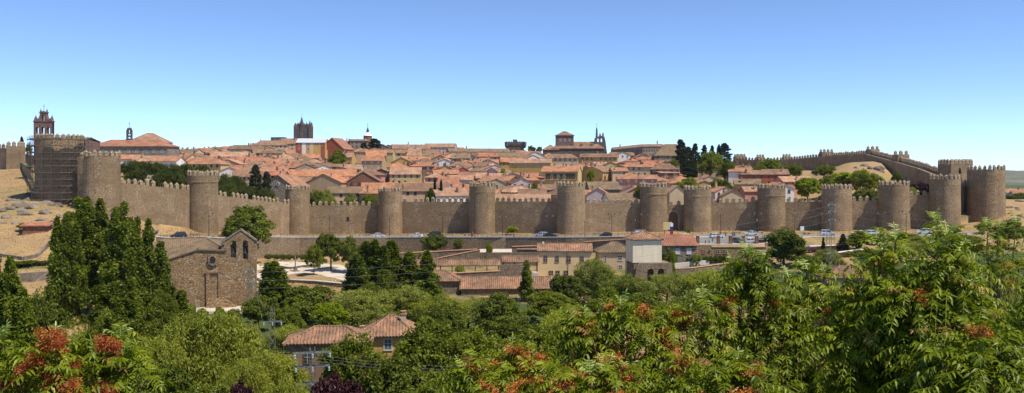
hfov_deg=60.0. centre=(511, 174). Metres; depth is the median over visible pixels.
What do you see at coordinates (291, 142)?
town house
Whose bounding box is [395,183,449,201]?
town house
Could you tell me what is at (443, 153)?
town house
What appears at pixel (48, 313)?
broadleaf tree
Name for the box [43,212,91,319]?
poplar tree
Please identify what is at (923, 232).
parked car
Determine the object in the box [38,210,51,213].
boulder
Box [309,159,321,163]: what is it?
town house
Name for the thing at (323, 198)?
willow tree
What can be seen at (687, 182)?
broadleaf tree
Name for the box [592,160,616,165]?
town house
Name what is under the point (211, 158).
town house
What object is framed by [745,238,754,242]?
parked car
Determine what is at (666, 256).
shrub
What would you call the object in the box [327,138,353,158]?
town house
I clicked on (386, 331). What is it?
brown house
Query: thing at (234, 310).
shrub
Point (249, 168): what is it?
town house
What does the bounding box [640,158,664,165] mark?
town house
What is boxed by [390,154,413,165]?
town house
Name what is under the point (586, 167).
town house
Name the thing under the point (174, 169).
pine tree
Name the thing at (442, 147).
town house
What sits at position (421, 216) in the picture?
town wall
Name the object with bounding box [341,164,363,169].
town house
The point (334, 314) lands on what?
maple tree
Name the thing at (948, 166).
wall tower
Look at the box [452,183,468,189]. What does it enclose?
town house
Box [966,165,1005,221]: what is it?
wall tower
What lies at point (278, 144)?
town house
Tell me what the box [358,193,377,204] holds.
broadleaf tree
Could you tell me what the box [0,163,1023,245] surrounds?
verge ground
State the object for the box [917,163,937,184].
town wall
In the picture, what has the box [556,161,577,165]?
town house
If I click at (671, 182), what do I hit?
town house
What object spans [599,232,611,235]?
parked car
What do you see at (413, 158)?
town house
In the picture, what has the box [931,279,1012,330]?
broadleaf tree
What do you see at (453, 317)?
broadleaf tree
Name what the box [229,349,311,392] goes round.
willow tree
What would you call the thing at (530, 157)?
town house
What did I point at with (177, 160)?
town house
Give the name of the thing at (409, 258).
poplar tree
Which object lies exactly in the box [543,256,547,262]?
window
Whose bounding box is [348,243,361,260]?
broadleaf tree
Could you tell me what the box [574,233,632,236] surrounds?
railing
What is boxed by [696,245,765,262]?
stone wall
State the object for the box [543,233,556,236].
parked car
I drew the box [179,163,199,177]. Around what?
pine tree
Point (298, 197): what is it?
wall tower
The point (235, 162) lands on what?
town house
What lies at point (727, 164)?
broadleaf tree
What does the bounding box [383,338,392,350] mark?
window
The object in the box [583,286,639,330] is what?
broadleaf tree
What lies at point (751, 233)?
parked car
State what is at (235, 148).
town house
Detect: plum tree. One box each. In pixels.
[227,377,253,392]
[308,370,364,392]
[910,181,928,194]
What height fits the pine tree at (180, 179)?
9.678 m
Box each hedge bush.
[19,260,39,264]
[35,260,48,264]
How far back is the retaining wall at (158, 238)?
263.43 m
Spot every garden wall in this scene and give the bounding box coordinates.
[0,239,50,259]
[3,271,50,281]
[279,264,320,268]
[287,279,342,287]
[399,249,476,258]
[433,249,479,266]
[452,270,499,282]
[480,252,537,265]
[500,264,522,275]
[512,245,536,251]
[517,249,536,251]
[584,239,625,251]
[675,260,724,267]
[676,262,730,275]
[810,244,848,249]
[826,249,863,257]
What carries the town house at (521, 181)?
on the town hill at (887, 175)
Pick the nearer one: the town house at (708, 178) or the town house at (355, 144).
the town house at (708, 178)
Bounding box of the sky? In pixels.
[0,0,1023,170]
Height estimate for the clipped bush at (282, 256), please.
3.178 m
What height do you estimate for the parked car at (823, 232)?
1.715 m
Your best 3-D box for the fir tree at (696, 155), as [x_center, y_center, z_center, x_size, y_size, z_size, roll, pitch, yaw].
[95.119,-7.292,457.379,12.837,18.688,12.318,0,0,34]
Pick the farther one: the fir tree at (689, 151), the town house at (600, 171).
the fir tree at (689, 151)
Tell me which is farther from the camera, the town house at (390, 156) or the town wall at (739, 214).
the town house at (390, 156)
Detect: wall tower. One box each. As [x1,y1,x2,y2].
[6,141,24,169]
[35,133,83,202]
[82,149,121,221]
[187,170,218,233]
[285,184,309,233]
[378,186,401,233]
[469,181,494,233]
[557,181,585,234]
[639,181,667,231]
[683,184,711,231]
[757,183,785,231]
[821,183,851,230]
[878,180,910,230]
[929,173,960,228]
[938,159,972,181]
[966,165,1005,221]
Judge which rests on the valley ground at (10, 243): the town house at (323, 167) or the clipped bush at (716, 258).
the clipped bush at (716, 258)
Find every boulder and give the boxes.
[1,215,10,218]
[5,206,15,209]
[11,200,27,207]
[17,208,26,211]
[17,211,32,214]
[22,197,37,200]
[24,204,38,208]
[35,217,46,220]
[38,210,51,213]
[47,202,63,207]
[873,166,884,170]
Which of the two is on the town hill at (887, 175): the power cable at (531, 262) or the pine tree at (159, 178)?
the pine tree at (159, 178)
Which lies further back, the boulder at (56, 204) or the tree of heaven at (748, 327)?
the boulder at (56, 204)
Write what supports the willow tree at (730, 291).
on the valley ground at (10, 243)
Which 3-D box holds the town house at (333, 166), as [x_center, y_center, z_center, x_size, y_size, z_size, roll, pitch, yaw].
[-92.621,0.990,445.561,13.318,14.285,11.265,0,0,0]
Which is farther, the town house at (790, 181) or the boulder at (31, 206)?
the town house at (790, 181)
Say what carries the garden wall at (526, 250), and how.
on the valley ground at (10, 243)
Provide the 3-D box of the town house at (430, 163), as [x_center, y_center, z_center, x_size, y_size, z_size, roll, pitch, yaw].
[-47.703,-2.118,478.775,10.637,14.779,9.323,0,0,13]
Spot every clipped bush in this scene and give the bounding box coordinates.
[264,254,271,258]
[270,254,279,259]
[277,254,285,260]
[285,254,291,259]
[713,255,718,263]
[718,255,723,262]
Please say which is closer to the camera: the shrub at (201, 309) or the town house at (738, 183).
the shrub at (201, 309)
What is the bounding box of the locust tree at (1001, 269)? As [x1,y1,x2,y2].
[916,206,1023,365]
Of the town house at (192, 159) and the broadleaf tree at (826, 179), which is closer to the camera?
the broadleaf tree at (826, 179)
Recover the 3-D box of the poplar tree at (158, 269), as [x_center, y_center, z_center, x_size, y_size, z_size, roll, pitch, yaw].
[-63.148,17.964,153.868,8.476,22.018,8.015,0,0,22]
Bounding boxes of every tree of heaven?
[0,319,183,392]
[415,332,582,392]
[513,350,679,392]
[537,288,685,391]
[626,284,739,392]
[631,336,809,392]
[684,238,827,391]
[744,258,863,392]
[778,222,960,392]
[843,217,1023,392]
[877,305,1023,392]
[989,278,1023,369]
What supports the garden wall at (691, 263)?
on the valley ground at (10, 243)
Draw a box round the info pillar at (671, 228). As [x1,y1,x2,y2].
[670,223,672,233]
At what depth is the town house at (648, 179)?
383.77 m
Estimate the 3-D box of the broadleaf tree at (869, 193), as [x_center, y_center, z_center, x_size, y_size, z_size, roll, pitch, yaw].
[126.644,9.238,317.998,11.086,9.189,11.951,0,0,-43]
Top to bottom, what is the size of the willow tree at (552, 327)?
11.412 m
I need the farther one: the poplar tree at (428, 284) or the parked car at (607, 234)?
the parked car at (607, 234)
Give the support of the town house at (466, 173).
on the town hill at (887, 175)
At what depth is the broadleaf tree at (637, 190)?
328.17 m
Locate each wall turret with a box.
[733,153,745,159]
[756,154,763,159]
[782,153,790,159]
[819,149,833,156]
[866,146,879,154]
[892,150,909,161]
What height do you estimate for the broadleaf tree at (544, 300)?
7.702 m
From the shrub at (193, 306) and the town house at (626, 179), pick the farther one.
the town house at (626, 179)
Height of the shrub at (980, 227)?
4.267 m
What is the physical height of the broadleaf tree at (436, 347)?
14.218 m
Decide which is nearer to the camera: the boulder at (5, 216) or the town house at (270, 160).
the boulder at (5, 216)
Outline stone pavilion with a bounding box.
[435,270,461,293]
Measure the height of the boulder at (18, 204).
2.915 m
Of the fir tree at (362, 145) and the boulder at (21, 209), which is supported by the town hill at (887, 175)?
the fir tree at (362, 145)
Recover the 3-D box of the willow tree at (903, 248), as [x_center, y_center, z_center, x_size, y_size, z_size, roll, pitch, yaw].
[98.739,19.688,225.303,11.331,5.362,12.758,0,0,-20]
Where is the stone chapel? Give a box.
[153,228,256,307]
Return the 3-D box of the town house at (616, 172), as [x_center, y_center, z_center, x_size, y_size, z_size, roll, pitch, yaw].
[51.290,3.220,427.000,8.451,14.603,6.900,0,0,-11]
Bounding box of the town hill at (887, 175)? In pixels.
[23,161,1023,215]
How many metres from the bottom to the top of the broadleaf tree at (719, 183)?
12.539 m
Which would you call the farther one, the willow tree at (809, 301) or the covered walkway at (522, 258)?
the covered walkway at (522, 258)
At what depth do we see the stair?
284.70 m
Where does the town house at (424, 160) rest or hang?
on the town hill at (887, 175)
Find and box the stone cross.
[291,254,299,271]
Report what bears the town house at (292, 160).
on the town hill at (887, 175)
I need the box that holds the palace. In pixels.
[611,141,663,155]
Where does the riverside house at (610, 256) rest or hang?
on the valley ground at (10, 243)
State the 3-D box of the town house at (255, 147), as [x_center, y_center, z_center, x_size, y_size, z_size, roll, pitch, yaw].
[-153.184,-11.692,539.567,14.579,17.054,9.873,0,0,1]
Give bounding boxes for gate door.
[669,212,677,230]
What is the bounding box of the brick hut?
[20,222,52,234]
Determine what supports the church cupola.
on the town hill at (887, 175)
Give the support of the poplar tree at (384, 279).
on the valley ground at (10, 243)
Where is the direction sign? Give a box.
[663,222,671,229]
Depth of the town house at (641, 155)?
520.27 m
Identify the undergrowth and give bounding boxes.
[0,265,1023,392]
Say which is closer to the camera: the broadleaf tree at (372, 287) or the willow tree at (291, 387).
the willow tree at (291, 387)
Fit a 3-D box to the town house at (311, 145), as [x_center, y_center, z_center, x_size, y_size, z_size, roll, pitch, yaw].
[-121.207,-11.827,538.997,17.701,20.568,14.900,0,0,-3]
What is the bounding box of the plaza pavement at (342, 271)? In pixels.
[257,261,348,290]
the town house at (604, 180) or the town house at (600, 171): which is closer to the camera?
the town house at (604, 180)
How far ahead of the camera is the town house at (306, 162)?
460.51 m
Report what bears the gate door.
in the town wall at (675, 214)
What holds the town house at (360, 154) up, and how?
on the town hill at (887, 175)
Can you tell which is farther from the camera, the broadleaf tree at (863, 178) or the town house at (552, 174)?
the town house at (552, 174)
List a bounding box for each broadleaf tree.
[29,286,68,374]
[77,308,141,391]
[128,361,191,392]
[140,289,181,342]
[187,381,230,392]
[220,205,275,258]
[240,294,279,329]
[268,305,308,340]
[279,285,335,322]
[303,243,324,269]
[310,189,321,204]
[314,330,387,392]
[316,233,341,270]
[326,149,347,163]
[340,235,357,267]
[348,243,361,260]
[355,281,380,304]
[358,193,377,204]
[368,353,439,392]
[383,315,469,392]
[424,187,433,201]
[427,304,467,334]
[438,368,511,392]
[453,324,511,366]
[472,291,520,326]
[476,311,538,346]
[509,326,566,380]
[524,290,578,320]
[531,183,537,188]
[549,273,587,302]
[555,355,592,391]
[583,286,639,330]
[629,291,664,322]
[634,183,639,198]
[670,158,678,168]
[675,177,699,189]
[696,150,723,175]
[710,178,722,187]
[717,159,734,178]
[722,179,732,189]
[753,163,766,169]
[759,158,782,168]
[761,226,807,266]
[783,163,805,175]
[791,254,821,276]
[800,290,861,341]
[811,164,836,175]
[819,174,834,187]
[842,168,877,194]
[842,230,879,248]
[843,248,902,269]
[852,188,877,200]
[871,174,884,190]
[890,170,902,184]
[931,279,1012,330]
[939,232,986,255]
[987,219,1023,248]
[1006,194,1020,198]
[1012,192,1023,198]
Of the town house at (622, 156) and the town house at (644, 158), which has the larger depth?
the town house at (622, 156)
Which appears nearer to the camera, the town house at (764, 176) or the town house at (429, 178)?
the town house at (764, 176)
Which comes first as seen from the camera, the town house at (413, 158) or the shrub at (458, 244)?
the shrub at (458, 244)
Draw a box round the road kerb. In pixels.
[163,229,994,236]
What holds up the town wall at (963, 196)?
on the town hill at (887, 175)
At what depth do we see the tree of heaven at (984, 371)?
9.71 m
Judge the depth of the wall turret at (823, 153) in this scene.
514.78 m
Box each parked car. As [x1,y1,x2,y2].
[170,231,186,237]
[409,233,422,236]
[427,231,441,235]
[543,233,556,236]
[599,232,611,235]
[709,233,724,237]
[732,237,740,242]
[743,231,758,234]
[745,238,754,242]
[806,246,819,251]
[819,230,835,234]
[865,230,878,233]
[915,228,931,233]
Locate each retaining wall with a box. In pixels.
[155,236,258,258]
[259,236,477,258]
[478,236,624,252]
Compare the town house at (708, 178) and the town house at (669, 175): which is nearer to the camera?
the town house at (708, 178)
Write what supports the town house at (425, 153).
on the town hill at (887, 175)
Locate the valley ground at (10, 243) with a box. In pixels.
[0,200,1023,391]
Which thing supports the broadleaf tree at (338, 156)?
on the town hill at (887, 175)
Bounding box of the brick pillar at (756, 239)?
[755,235,758,243]
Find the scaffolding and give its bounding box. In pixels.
[27,135,92,204]
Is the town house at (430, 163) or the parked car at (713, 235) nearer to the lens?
the parked car at (713, 235)
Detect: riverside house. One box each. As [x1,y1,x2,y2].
[537,242,592,275]
[593,241,626,270]
[659,234,697,262]
[813,259,880,286]
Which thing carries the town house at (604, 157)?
on the town hill at (887, 175)
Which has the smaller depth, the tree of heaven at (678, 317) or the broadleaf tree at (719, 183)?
the tree of heaven at (678, 317)
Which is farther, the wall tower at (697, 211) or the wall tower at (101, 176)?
the wall tower at (697, 211)
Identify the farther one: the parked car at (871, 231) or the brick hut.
the parked car at (871, 231)
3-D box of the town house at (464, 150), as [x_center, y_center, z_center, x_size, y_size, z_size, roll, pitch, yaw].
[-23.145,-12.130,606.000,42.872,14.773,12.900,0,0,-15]
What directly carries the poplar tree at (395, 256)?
on the valley ground at (10, 243)
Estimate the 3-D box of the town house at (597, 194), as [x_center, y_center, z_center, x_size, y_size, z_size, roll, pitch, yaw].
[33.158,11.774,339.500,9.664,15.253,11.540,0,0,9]
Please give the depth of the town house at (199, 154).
438.42 m
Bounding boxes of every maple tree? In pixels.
[311,302,349,324]
[587,169,594,181]
[793,177,820,201]
[831,172,855,187]
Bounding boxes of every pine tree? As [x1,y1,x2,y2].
[121,159,139,179]
[123,168,148,183]
[135,160,157,179]
[148,162,167,178]
[149,172,175,186]
[160,163,185,176]
[171,173,186,188]
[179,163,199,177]
[195,164,210,171]
[218,173,234,188]
[218,182,238,197]
[231,175,247,189]
[236,184,258,199]
[256,187,275,197]
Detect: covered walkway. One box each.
[415,259,500,270]
[501,255,538,275]
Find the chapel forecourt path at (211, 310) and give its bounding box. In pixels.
[196,306,242,313]
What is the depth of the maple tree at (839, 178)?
349.09 m
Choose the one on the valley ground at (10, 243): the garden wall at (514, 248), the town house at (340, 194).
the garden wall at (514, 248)
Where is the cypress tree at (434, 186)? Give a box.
[433,177,436,191]
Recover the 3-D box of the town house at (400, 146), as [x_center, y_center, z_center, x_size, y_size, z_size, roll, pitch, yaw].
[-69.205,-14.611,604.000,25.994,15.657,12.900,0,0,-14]
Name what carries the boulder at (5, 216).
on the valley ground at (10, 243)
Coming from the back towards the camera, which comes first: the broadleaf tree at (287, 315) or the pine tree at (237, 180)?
the pine tree at (237, 180)
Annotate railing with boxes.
[161,234,228,237]
[284,234,371,236]
[375,234,477,236]
[481,234,571,236]
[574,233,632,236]
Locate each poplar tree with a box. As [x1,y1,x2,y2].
[0,256,41,392]
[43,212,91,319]
[45,195,105,316]
[75,265,148,355]
[81,195,120,306]
[95,199,152,323]
[134,216,176,326]
[173,289,196,326]
[253,260,291,312]
[341,253,369,302]
[358,238,400,289]
[375,269,394,293]
[386,239,403,288]
[396,251,419,288]
[413,250,443,296]
[517,260,535,299]
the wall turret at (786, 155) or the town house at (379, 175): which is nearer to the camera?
the town house at (379, 175)
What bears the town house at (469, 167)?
on the town hill at (887, 175)
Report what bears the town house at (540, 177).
on the town hill at (887, 175)
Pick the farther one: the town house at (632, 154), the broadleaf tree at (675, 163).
the town house at (632, 154)
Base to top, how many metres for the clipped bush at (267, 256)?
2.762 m
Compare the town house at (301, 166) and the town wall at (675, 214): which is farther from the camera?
the town house at (301, 166)
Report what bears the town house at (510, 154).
on the town hill at (887, 175)
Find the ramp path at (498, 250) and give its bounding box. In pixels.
[480,249,511,251]
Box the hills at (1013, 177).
[973,168,1023,184]
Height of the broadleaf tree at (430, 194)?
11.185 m
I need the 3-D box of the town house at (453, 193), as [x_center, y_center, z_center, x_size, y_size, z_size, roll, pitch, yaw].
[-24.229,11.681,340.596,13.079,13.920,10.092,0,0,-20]
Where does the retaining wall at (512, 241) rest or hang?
on the valley ground at (10, 243)
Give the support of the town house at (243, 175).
on the town hill at (887, 175)
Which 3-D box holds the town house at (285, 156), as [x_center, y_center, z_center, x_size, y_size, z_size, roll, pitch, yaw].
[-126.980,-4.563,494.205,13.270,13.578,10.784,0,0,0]
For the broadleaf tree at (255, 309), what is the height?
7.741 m
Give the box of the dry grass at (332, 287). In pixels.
[0,170,1013,331]
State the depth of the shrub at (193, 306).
164.79 m
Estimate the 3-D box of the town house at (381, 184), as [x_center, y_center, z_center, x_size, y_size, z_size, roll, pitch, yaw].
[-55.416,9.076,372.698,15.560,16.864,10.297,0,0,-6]
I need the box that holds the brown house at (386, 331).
[282,310,414,379]
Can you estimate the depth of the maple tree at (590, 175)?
399.46 m
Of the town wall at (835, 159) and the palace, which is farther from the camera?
the palace
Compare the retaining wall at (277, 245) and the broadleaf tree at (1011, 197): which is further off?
the broadleaf tree at (1011, 197)
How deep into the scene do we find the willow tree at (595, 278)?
193.62 m
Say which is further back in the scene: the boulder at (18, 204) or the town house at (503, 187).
the town house at (503, 187)
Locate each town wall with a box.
[0,143,5,168]
[25,151,33,163]
[78,152,82,197]
[121,178,189,227]
[218,191,288,233]
[310,201,377,233]
[402,197,468,233]
[495,196,556,232]
[585,198,639,232]
[667,200,683,230]
[711,196,756,230]
[733,156,759,167]
[757,157,784,163]
[782,154,820,170]
[785,196,820,229]
[821,150,865,166]
[852,196,877,229]
[866,150,892,171]
[893,156,924,184]
[910,190,928,228]
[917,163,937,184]
[961,181,966,213]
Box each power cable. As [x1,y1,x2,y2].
[254,222,823,288]
[258,213,826,280]
[283,206,827,271]
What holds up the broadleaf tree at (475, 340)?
on the valley ground at (10, 243)
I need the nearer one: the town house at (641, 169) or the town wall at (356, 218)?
the town wall at (356, 218)
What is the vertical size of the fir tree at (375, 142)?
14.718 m
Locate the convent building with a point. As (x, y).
(147, 147)
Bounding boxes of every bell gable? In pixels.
[33,106,54,144]
[126,122,132,139]
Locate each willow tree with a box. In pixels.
[135,328,196,392]
[143,307,264,391]
[215,359,274,392]
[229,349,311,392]
[238,321,265,357]
[264,323,301,354]
[266,378,309,392]
[319,189,336,204]
[327,288,395,327]
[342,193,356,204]
[368,282,429,321]
[401,292,470,322]
[455,298,490,331]
[533,304,593,358]
[572,257,622,304]
[603,272,656,297]
[649,271,689,302]
[653,287,709,322]
[681,267,731,298]
[717,280,759,301]
[785,286,837,322]
[811,247,847,267]
[877,242,923,261]
[908,235,939,251]
[910,187,915,194]
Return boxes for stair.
[491,237,505,248]
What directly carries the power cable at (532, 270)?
hanging from the lattice pylon at (832, 204)
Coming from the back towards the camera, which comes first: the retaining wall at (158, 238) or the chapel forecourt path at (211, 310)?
the retaining wall at (158, 238)
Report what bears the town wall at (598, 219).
on the town hill at (887, 175)
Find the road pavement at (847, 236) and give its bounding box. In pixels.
[759,232,984,243]
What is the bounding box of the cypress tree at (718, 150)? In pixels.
[716,144,721,164]
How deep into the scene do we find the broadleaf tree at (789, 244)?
227.41 m
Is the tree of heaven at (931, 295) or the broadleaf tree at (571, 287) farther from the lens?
the broadleaf tree at (571, 287)
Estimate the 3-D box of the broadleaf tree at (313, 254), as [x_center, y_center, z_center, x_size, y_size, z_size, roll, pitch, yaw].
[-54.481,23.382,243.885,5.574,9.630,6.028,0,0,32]
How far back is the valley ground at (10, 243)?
213.84 m
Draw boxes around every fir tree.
[247,164,261,197]
[259,171,272,191]
[360,142,367,148]
[366,138,382,149]
[672,139,692,174]
[679,147,697,176]
[689,143,700,176]
[700,144,706,156]
[720,143,732,175]
[820,237,826,249]
[834,234,850,250]
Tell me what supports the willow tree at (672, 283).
on the valley ground at (10, 243)
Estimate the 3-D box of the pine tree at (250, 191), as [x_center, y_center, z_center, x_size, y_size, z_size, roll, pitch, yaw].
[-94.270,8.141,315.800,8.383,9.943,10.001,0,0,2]
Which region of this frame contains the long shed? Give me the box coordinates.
[460,276,553,295]
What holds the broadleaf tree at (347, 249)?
on the valley ground at (10, 243)
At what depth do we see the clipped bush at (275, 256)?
276.17 m
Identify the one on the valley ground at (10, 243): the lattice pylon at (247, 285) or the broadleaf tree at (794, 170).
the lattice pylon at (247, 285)
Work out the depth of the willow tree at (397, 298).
166.62 m
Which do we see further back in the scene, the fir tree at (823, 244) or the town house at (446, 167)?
the town house at (446, 167)
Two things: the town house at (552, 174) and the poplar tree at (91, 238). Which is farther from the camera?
the town house at (552, 174)
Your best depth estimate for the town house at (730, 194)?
327.00 m
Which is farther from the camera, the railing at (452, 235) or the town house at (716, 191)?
the town house at (716, 191)
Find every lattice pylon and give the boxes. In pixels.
[245,269,253,321]
[263,306,281,356]
[294,347,330,391]
[825,202,835,266]
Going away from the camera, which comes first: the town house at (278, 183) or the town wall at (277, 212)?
the town wall at (277, 212)
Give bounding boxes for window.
[303,354,311,363]
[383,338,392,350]
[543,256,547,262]
[617,255,622,260]
[675,248,679,254]
[686,248,691,253]
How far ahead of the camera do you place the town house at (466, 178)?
398.39 m
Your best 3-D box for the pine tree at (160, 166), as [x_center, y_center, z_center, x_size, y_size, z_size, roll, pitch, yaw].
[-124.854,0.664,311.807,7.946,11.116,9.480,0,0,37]
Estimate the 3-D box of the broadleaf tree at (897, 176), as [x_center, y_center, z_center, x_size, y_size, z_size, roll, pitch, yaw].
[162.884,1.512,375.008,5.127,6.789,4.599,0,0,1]
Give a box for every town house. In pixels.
[121,155,141,164]
[131,152,150,162]
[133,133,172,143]
[146,156,186,178]
[179,148,195,159]
[180,148,206,154]
[186,157,201,162]
[187,155,230,179]
[193,150,210,156]
[199,157,222,160]
[200,147,217,155]
[210,152,249,157]
[218,165,244,180]
[225,159,247,164]
[227,146,250,151]
[230,165,252,168]
[232,170,261,187]
[235,155,265,161]
[238,163,269,170]
[239,171,271,187]
[241,159,265,164]
[247,143,271,151]
[251,147,276,155]
[252,139,288,148]
[259,150,285,155]
[260,166,288,170]
[261,161,292,164]
[263,155,283,158]
[266,155,289,162]
[267,171,307,202]
[269,169,288,178]
[270,137,286,140]
[270,161,291,169]
[279,154,296,158]
[281,137,297,149]
[284,150,297,153]
[287,153,302,157]
[288,158,303,162]
[288,169,357,177]
[290,163,315,168]
[292,160,316,165]
[296,138,327,159]
[298,155,311,159]
[299,177,312,181]
[302,154,322,159]
[305,173,347,193]
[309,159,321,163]
[313,163,340,168]
[314,165,332,168]
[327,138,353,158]
[327,185,362,204]
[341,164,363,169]
[343,150,356,163]
[346,169,383,186]
[349,138,368,149]
[356,148,370,161]
[356,169,384,181]
[358,185,377,200]
[361,156,386,168]
[361,176,398,189]
[365,151,386,156]
[374,149,395,164]
[376,167,389,181]
[387,161,407,170]
[389,167,421,182]
[390,142,430,148]
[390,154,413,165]
[395,149,407,159]
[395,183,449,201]
[402,177,433,182]
[407,146,422,155]
[407,156,430,161]
[408,162,434,181]
[415,158,434,162]
[418,157,433,164]
[422,145,439,154]
[422,150,434,155]
[425,143,456,152]
[425,172,444,181]
[430,155,450,160]
[432,167,458,176]
[432,187,468,201]
[434,151,450,156]
[434,157,454,165]
[436,162,451,169]
[436,172,461,185]
[437,177,460,182]
[447,146,510,152]
[448,157,474,167]
[449,171,475,182]
[451,153,470,161]
[451,164,468,171]
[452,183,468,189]
[457,171,486,174]
[460,165,475,169]
[467,189,501,198]
[469,165,485,171]
[473,159,501,167]
[475,171,502,181]
[476,158,500,165]
[477,176,517,184]
[478,152,498,158]
[480,162,500,169]
[482,156,498,163]
[486,168,513,173]
[490,178,509,188]
[495,194,550,201]
[499,153,524,156]
[499,181,529,189]
[500,156,522,169]
[501,185,527,193]
[504,171,522,178]
[509,157,553,174]
[511,177,530,187]
[516,151,541,154]
[517,184,546,193]
[520,155,540,158]
[521,171,545,184]
[523,173,540,184]
[528,149,544,158]
[530,182,552,192]
[540,163,581,185]
[542,154,578,164]
[542,181,556,190]
[546,189,556,201]
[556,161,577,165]
[579,151,617,162]
[582,164,609,184]
[583,162,591,169]
[585,179,620,192]
[586,185,607,202]
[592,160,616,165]
[599,175,608,181]
[600,159,621,168]
[601,189,639,202]
[609,151,634,158]
[609,166,628,181]
[616,173,638,188]
[618,152,629,161]
[622,157,639,162]
[624,162,654,175]
[624,187,635,192]
[632,154,649,159]
[636,155,653,161]
[638,175,657,183]
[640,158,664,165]
[649,159,679,174]
[652,144,679,159]
[655,171,679,179]
[657,174,667,183]
[664,174,693,187]
[667,185,683,204]
[694,175,720,182]
[696,175,712,185]
[697,165,720,179]
[702,181,731,202]
[719,187,744,202]
[728,163,751,184]
[733,177,761,188]
[737,169,774,183]
[738,183,756,201]
[761,167,789,178]
[769,182,794,201]
[773,176,810,195]
[1005,188,1023,193]
[1008,191,1023,195]
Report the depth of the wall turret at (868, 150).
464.87 m
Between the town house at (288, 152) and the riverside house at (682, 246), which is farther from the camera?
the town house at (288, 152)
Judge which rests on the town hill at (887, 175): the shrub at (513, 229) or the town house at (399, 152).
the town house at (399, 152)
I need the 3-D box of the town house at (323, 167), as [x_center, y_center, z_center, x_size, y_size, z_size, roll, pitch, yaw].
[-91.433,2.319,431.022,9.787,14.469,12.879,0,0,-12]
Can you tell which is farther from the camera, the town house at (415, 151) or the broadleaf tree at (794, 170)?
the town house at (415, 151)
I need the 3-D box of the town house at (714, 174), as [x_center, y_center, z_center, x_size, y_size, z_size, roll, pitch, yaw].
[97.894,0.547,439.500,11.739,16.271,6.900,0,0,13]
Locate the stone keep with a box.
[505,139,526,152]
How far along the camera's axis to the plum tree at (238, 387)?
81.72 m
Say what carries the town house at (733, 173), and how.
on the town hill at (887, 175)
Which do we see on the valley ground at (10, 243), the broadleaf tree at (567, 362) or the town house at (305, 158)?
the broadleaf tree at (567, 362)
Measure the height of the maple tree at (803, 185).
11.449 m
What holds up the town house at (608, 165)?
on the town hill at (887, 175)
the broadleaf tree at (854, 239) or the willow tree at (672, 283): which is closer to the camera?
the willow tree at (672, 283)
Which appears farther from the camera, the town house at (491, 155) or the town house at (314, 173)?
the town house at (491, 155)
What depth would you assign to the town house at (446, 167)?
436.61 m
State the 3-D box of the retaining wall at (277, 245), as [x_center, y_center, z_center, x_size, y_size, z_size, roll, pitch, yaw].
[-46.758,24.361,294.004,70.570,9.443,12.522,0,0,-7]
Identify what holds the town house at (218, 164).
on the town hill at (887, 175)
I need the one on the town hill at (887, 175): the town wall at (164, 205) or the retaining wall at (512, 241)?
the town wall at (164, 205)
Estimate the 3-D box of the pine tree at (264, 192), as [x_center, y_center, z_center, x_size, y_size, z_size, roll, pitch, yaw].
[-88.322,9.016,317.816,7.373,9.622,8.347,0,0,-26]
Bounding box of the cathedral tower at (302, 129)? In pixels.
[294,117,312,137]
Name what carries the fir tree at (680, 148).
on the town hill at (887, 175)
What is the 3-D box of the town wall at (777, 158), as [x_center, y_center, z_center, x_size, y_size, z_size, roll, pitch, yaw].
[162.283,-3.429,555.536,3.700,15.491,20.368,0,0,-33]
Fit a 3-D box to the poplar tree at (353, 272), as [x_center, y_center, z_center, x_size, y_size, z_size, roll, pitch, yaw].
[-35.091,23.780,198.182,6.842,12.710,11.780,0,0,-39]
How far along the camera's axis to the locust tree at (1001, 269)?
18.80 m
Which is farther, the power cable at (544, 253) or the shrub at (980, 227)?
the shrub at (980, 227)
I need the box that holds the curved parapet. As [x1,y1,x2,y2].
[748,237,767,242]
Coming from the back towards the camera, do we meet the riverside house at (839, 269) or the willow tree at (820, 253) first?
the willow tree at (820, 253)
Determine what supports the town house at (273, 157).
on the town hill at (887, 175)
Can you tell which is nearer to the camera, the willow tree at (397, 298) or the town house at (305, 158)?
the willow tree at (397, 298)
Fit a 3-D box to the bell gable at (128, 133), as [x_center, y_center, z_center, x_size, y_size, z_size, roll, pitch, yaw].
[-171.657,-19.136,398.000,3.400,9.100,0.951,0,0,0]
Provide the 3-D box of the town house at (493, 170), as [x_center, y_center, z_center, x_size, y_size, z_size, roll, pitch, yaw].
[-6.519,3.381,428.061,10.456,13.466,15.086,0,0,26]
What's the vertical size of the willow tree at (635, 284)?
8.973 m
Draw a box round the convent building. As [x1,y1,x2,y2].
[100,140,178,155]
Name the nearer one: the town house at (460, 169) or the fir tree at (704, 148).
the town house at (460, 169)
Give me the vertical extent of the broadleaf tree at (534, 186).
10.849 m
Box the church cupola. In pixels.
[363,127,371,147]
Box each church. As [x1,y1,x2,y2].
[32,137,100,171]
[542,128,605,162]
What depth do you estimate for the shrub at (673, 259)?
225.72 m
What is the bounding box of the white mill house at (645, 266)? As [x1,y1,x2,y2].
[623,230,671,282]
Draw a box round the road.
[171,231,986,243]
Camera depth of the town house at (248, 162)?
445.66 m
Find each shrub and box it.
[188,304,196,315]
[195,308,207,318]
[215,306,224,321]
[227,308,240,320]
[419,233,447,250]
[453,238,462,249]
[454,264,465,271]
[485,242,492,258]
[505,226,518,232]
[662,247,677,262]
[670,249,675,273]
[690,254,701,266]
[882,233,903,244]
[902,233,918,242]
[974,222,988,232]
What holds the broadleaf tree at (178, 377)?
on the valley ground at (10, 243)

